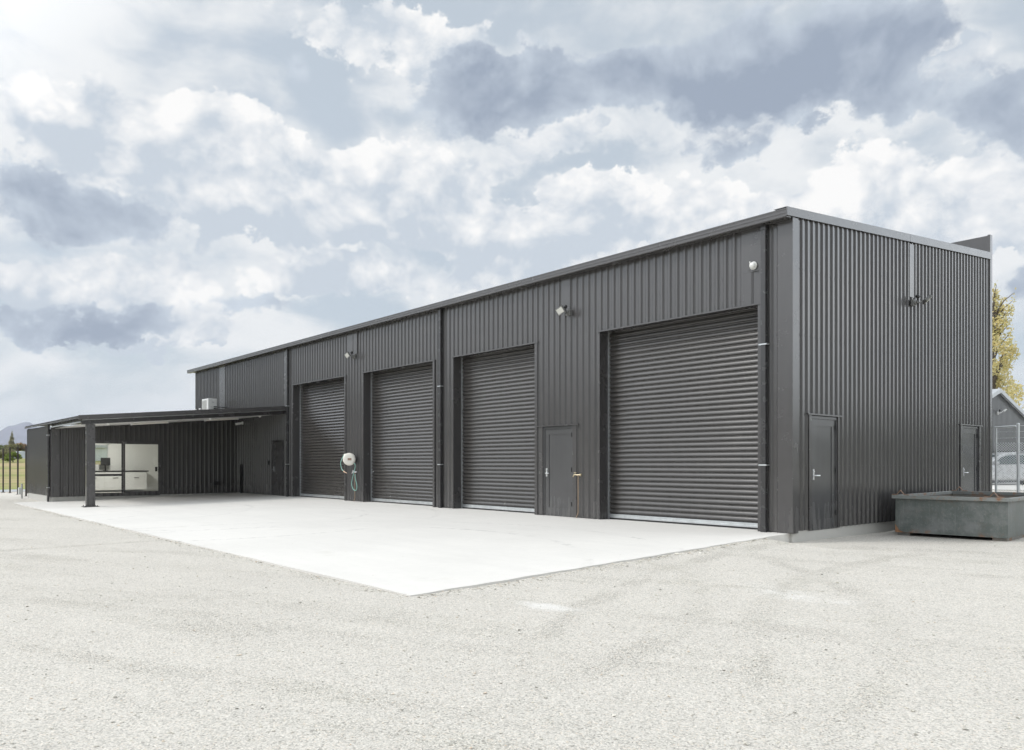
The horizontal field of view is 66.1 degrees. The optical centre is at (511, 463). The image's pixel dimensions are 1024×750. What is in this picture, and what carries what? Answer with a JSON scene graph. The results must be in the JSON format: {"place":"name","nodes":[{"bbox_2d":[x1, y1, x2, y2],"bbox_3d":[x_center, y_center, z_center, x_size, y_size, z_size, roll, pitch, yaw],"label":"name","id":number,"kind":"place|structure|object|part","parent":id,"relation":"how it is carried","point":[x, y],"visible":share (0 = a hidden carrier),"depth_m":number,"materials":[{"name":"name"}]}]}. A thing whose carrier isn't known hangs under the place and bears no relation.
{"place":"outdoors","nodes":[
{"label":"outdoors","id":0,"kind":"place"},
{"bbox_2d":[0,489,24,491],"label":"road","id":1,"kind":"structure","parent":0,"point":[13,490],"depth_m":44.98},
{"bbox_2d":[0,422,37,445],"bbox_3d":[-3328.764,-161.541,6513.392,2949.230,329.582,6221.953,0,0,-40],"label":"mountain","id":2,"kind":"structure","parent":0,"point":[19,430],"depth_m":5470.67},
{"bbox_2d":[0,458,100,489],"bbox_3d":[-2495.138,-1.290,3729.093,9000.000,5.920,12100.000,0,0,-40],"label":"pasture ground","id":3,"kind":"structure","parent":0,"point":[14,473],"depth_m":83.36,"materials":[{"name":"green plant"}]},
{"bbox_2d":[0,450,14,458],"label":"leafy bush","id":4,"kind":"object","parent":3,"relation":"on","point":[6,452],"visible":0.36,"depth_m":117.91,"materials":[{"name":"green plant"}]},
{"bbox_2d":[8,431,14,444],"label":"poplar tree","id":5,"kind":"object","parent":3,"relation":"on","point":[11,441],"visible":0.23,"depth_m":299.74,"materials":[{"name":"green plant"}]},
{"bbox_2d":[0,443,24,451],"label":"leafy tree","id":6,"kind":"object","parent":3,"relation":"on","point":[13,447],"visible":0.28,"depth_m":285.04,"materials":[{"name":"green plant"}]},
{"bbox_2d":[4,451,21,461],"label":"leafy bush","id":7,"kind":"object","parent":3,"relation":"on","point":[13,455],"visible":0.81,"depth_m":109.47,"materials":[{"name":"green plant"}]},
{"bbox_2d":[4,443,26,449],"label":"leafy tree","id":8,"kind":"object","parent":3,"relation":"on","point":[23,445],"visible":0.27,"depth_m":287.63,"materials":[{"name":"green plant"}]},
{"bbox_2d":[14,451,24,457],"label":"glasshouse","id":9,"kind":"structure","parent":3,"relation":"on","point":[22,453],"depth_m":237.31,"materials":[{"name":"white glass"}]},
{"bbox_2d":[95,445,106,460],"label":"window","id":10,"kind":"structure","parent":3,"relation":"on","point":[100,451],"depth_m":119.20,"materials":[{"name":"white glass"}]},
{"bbox_2d":[0,490,1023,749],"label":"gravel yard","id":11,"kind":"structure","parent":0,"point":[966,606],"depth_m":6.22,"materials":[{"name":"grey gravel"}]},
{"bbox_2d":[9,447,10,492],"bbox_3d":[-24.843,0.385,38.918,0.160,2.360,0.160,0,0,-40],"label":"fence post","id":12,"kind":"object","parent":11,"relation":"on","point":[9,469],"visible":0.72,"depth_m":38.89,"materials":[{"name":"brown metal"}]},
{"bbox_2d":[16,447,18,494],"bbox_3d":[-23.354,0.386,37.165,0.160,2.360,0.160,0,0,-40],"label":"fence post","id":13,"kind":"object","parent":11,"relation":"on","point":[17,469],"visible":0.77,"depth_m":37.13,"materials":[{"name":"brown metal"}]},
{"bbox_2d":[18,484,22,498],"bbox_3d":[-20.535,1.210,32.855,0.155,0.720,0.180,0,0,-40],"label":"meter box","id":14,"kind":"object","parent":11,"relation":"on","point":[20,490],"visible":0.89,"depth_m":32.81,"materials":[{"name":"grey plastic"}]},
{"bbox_2d":[25,446,26,495],"bbox_3d":[-21.929,0.403,35.489,0.160,2.360,0.160,0,0,-40],"label":"fence post","id":15,"kind":"object","parent":11,"relation":"on","point":[25,470],"visible":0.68,"depth_m":35.46,"materials":[{"name":"brown metal"}]},
{"bbox_2d":[25,406,285,506],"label":"office wing","id":16,"kind":"structure","parent":11,"relation":"on","point":[188,452],"depth_m":31.39,"materials":[{"name":"black metal"}]},
{"bbox_2d":[95,444,108,465],"bbox_3d":[-18.568,-0.380,34.250,1.820,0.960,0.100,0,0,-40],"label":"window","id":17,"kind":"structure","parent":16,"relation":"in","point":[95,444],"depth_m":34.78,"materials":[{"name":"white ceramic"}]},
{"bbox_2d":[95,470,148,490],"bbox_3d":[-18.183,0.745,34.076,4.420,0.850,0.644,0,0,-40],"label":"kitchen bench","id":18,"kind":"object","parent":16,"relation":"in","point":[135,479],"visible":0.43,"depth_m":34.54,"materials":[{"name":"white laminate"}]},
{"bbox_2d":[95,472,103,489],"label":"cupboard door","id":19,"kind":"structure","parent":18,"relation":"in","point":[99,480],"depth_m":34.00,"materials":[{"name":"white laminate"}]},
{"bbox_2d":[101,458,109,470],"bbox_3d":[-17.810,0.035,34.455,0.380,0.569,0.150,0,0,-40],"label":"computer monitor","id":20,"kind":"object","parent":18,"relation":"on","point":[105,461],"visible":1,"depth_m":34.44,"materials":[{"name":"plastic"}]},
{"bbox_2d":[105,472,125,489],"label":"cupboard door","id":21,"kind":"structure","parent":18,"relation":"in","point":[111,482],"depth_m":34.36,"materials":[{"name":"white laminate"}]},
{"bbox_2d":[126,472,146,488],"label":"cupboard door","id":22,"kind":"structure","parent":18,"relation":"in","point":[134,480],"depth_m":34.97,"materials":[{"name":"white laminate"}]},
{"bbox_2d":[95,440,161,496],"bbox_3d":[-15.134,0.195,30.896,2.590,2.150,0.100,0,0,-40],"label":"sliding door","id":23,"kind":"structure","parent":16,"relation":"in","point":[123,493],"depth_m":30.88,"materials":[{"name":"paint"}]},
{"bbox_2d":[130,421,168,424],"bbox_3d":[-13.614,-1.508,29.562,1.320,0.187,0.130,0,0,-40],"label":"batten light","id":24,"kind":"object","parent":16,"relation":"attached to","point":[148,423],"visible":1,"depth_m":29.50,"materials":[{"name":"beige plastic"}]},
{"bbox_2d":[202,398,227,409],"bbox_3d":[-13.070,-2.461,34.461,1.440,0.741,0.615,0,0,30],"label":"air conditioner","id":25,"kind":"object","parent":16,"relation":"on","point":[209,403],"visible":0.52,"depth_m":34.32,"materials":[{"name":"white metal"}]},
{"bbox_2d":[204,418,238,420],"bbox_3d":[-11.556,-1.748,31.311,1.320,0.187,0.130,0,0,-40],"label":"batten light","id":26,"kind":"object","parent":16,"relation":"attached to","point":[221,419],"visible":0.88,"depth_m":31.30,"materials":[{"name":"beige plastic"}]},
{"bbox_2d":[15,492,789,596],"bbox_3d":[-6.562,1.526,21.560,8.414,0.552,26.730,0,0,-40],"label":"concrete apron","id":27,"kind":"object","parent":11,"relation":"on","point":[369,544],"visible":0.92,"depth_m":14.62,"materials":[{"name":"grey concrete"}]},
{"bbox_2d":[187,206,991,542],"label":"warehouse","id":28,"kind":"structure","parent":11,"relation":"on","point":[813,376],"depth_m":17.52,"materials":[{"name":"paint"}]},
{"bbox_2d":[240,465,241,492],"bbox_3d":[-11.455,0.650,33.273,0.045,1.200,0.140,0,0,-40],"label":"conduit cover","id":29,"kind":"object","parent":28,"relation":"attached to","point":[240,478],"visible":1,"depth_m":33.24,"materials":[{"name":"metal"}]},
{"bbox_2d":[272,440,283,495],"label":"door","id":30,"kind":"structure","parent":28,"relation":"in","point":[277,445],"depth_m":30.58,"materials":[{"name":"paint"}]},
{"bbox_2d":[291,375,346,500],"bbox_3d":[-6.793,-0.860,28.063,0.364,4.220,4.184,0,0,-40],"label":"roller door","id":31,"kind":"structure","parent":28,"relation":"in","point":[318,406],"depth_m":28.48,"materials":[{"name":"paint"}]},
{"bbox_2d":[340,453,356,490],"bbox_3d":[-5.324,0.277,25.660,0.536,1.238,0.440,0,0,-13],"label":"hose reel","id":32,"kind":"object","parent":28,"relation":"attached to","point":[349,458],"visible":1,"depth_m":25.51,"materials":[{"name":"beige plastic"}]},
{"bbox_2d":[344,351,355,358],"bbox_3d":[-5.306,-3.559,25.810,0.324,0.257,0.266,0,0,-40],"label":"floodlight","id":33,"kind":"object","parent":28,"relation":"attached to","point":[348,355],"visible":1,"depth_m":25.79,"materials":[{"name":"plastic"}]},
{"bbox_2d":[362,360,434,506],"bbox_3d":[-3.406,-0.860,24.077,0.364,4.220,4.153,0,0,-40],"label":"roller door","id":34,"kind":"structure","parent":28,"relation":"in","point":[399,401],"depth_m":24.36,"materials":[{"name":"paint"}]},
{"bbox_2d":[451,342,538,514],"bbox_3d":[-0.399,-0.860,20.538,0.364,4.220,3.571,0,0,-40],"label":"roller door","id":35,"kind":"structure","parent":28,"relation":"in","point":[494,391],"depth_m":20.78,"materials":[{"name":"paint"}]},
{"bbox_2d":[536,424,577,516],"bbox_3d":[1.082,0.168,18.580,0.122,2.155,1.420,0,0,-40],"label":"door","id":36,"kind":"structure","parent":28,"relation":"in","point":[557,445],"depth_m":18.60,"materials":[{"name":"paint"}]},
{"bbox_2d":[555,305,571,315],"bbox_3d":[1.195,-3.534,18.158,0.324,0.257,0.266,0,0,-40],"label":"floodlight","id":37,"kind":"object","parent":28,"relation":"attached to","point":[561,309],"visible":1,"depth_m":18.13,"materials":[{"name":"metal"}]},
{"bbox_2d":[573,472,581,517],"bbox_3d":[1.488,0.729,18.005,0.232,1.047,0.046,0,0,32],"label":"garden tap","id":38,"kind":"object","parent":28,"relation":"attached to","point":[575,474],"visible":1,"depth_m":17.98,"materials":[{"name":"orange metal"}]},
{"bbox_2d":[596,302,760,530],"bbox_3d":[3.377,-0.860,16.093,0.364,4.220,4.195,0,0,-40],"label":"roller door","id":39,"kind":"structure","parent":28,"relation":"in","point":[679,398],"depth_m":16.13,"materials":[{"name":"paint"}]},
{"bbox_2d":[749,261,756,269],"bbox_3d":[4.437,-3.657,14.515,0.100,0.155,0.152,0,0,-40],"label":"alarm siren","id":40,"kind":"object","parent":28,"relation":"attached to","point":[752,265],"visible":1,"depth_m":14.49,"materials":[{"name":"white plastic"}]},
{"bbox_2d":[806,413,842,530],"bbox_3d":[5.828,0.160,14.705,1.265,2.150,0.122,0,0,-40],"label":"door","id":41,"kind":"structure","parent":28,"relation":"in","point":[823,432],"depth_m":14.75,"materials":[{"name":"paint"}]},
{"bbox_2d":[911,294,931,306],"bbox_3d":[8.885,-3.538,17.084,0.465,0.237,0.233,0,0,3],"label":"floodlight","id":42,"kind":"object","parent":28,"relation":"attached to","point":[914,302],"visible":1,"depth_m":17.03,"materials":[{"name":"metal"}]},
{"bbox_2d":[959,424,982,490],"bbox_3d":[11.249,0.143,19.310,1.440,2.185,0.122,0,0,-40],"label":"door","id":43,"kind":"structure","parent":28,"relation":"in","point":[969,436],"depth_m":19.35,"materials":[{"name":"paint"}]},
{"bbox_2d":[892,486,1023,540],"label":"trough","id":44,"kind":"object","parent":11,"relation":"on","point":[996,516],"visible":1,"depth_m":14.90,"materials":[{"name":"grey concrete"}]},
{"bbox_2d":[1016,423,1023,491],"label":"chain link fence","id":45,"kind":"object","parent":11,"relation":"on","point":[1018,452],"visible":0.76,"depth_m":20.24,"materials":[{"name":"metal"}]},
{"bbox_2d":[994,425,1016,491],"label":"gate","id":46,"kind":"structure","parent":45,"relation":"attached to","point":[996,462],"depth_m":20.53,"materials":[{"name":"metal"}]},
{"bbox_2d":[0,0,1023,430],"label":"sky","id":47,"kind":"structure","parent":0,"point":[185,185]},
{"bbox_2d":[992,388,1023,482],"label":"neighbour shed","id":48,"kind":"structure","parent":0,"point":[1013,413],"depth_m":45.87,"materials":[{"name":"metal"}]},
{"bbox_2d":[992,450,1023,483],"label":"parked car","id":49,"kind":"object","parent":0,"point":[1005,464],"visible":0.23,"depth_m":40.68,"materials":[{"name":"silver metal"}]},
{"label":"door","id":50,"kind":"part","parent":49,"relation":"part of","materials":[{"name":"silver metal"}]},
{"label":"side window","id":51,"kind":"part","parent":49,"relation":"part of","materials":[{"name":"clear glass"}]},
{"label":"door","id":52,"kind":"part","parent":49,"relation":"part of","materials":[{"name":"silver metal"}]},
{"bbox_2d":[992,482,1023,489],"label":"concrete yard","id":53,"kind":"structure","parent":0,"point":[1004,487],"depth_m":37.96,"materials":[{"name":"grey concrete"}]},
{"bbox_2d":[992,280,1023,408],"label":"poplar tree","id":54,"kind":"object","parent":53,"relation":"on","point":[998,329],"visible":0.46,"depth_m":59.25,"materials":[{"name":"yellow plant"}]},
{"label":"road verge","id":55,"kind":"structure","parent":0,"visible":0},
{"bbox_2d":[1,448,4,492],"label":"fence post","id":56,"kind":"object","parent":55,"relation":"on","point":[2,470],"visible":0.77,"depth_m":40.55,"materials":[{"name":"brown metal"}]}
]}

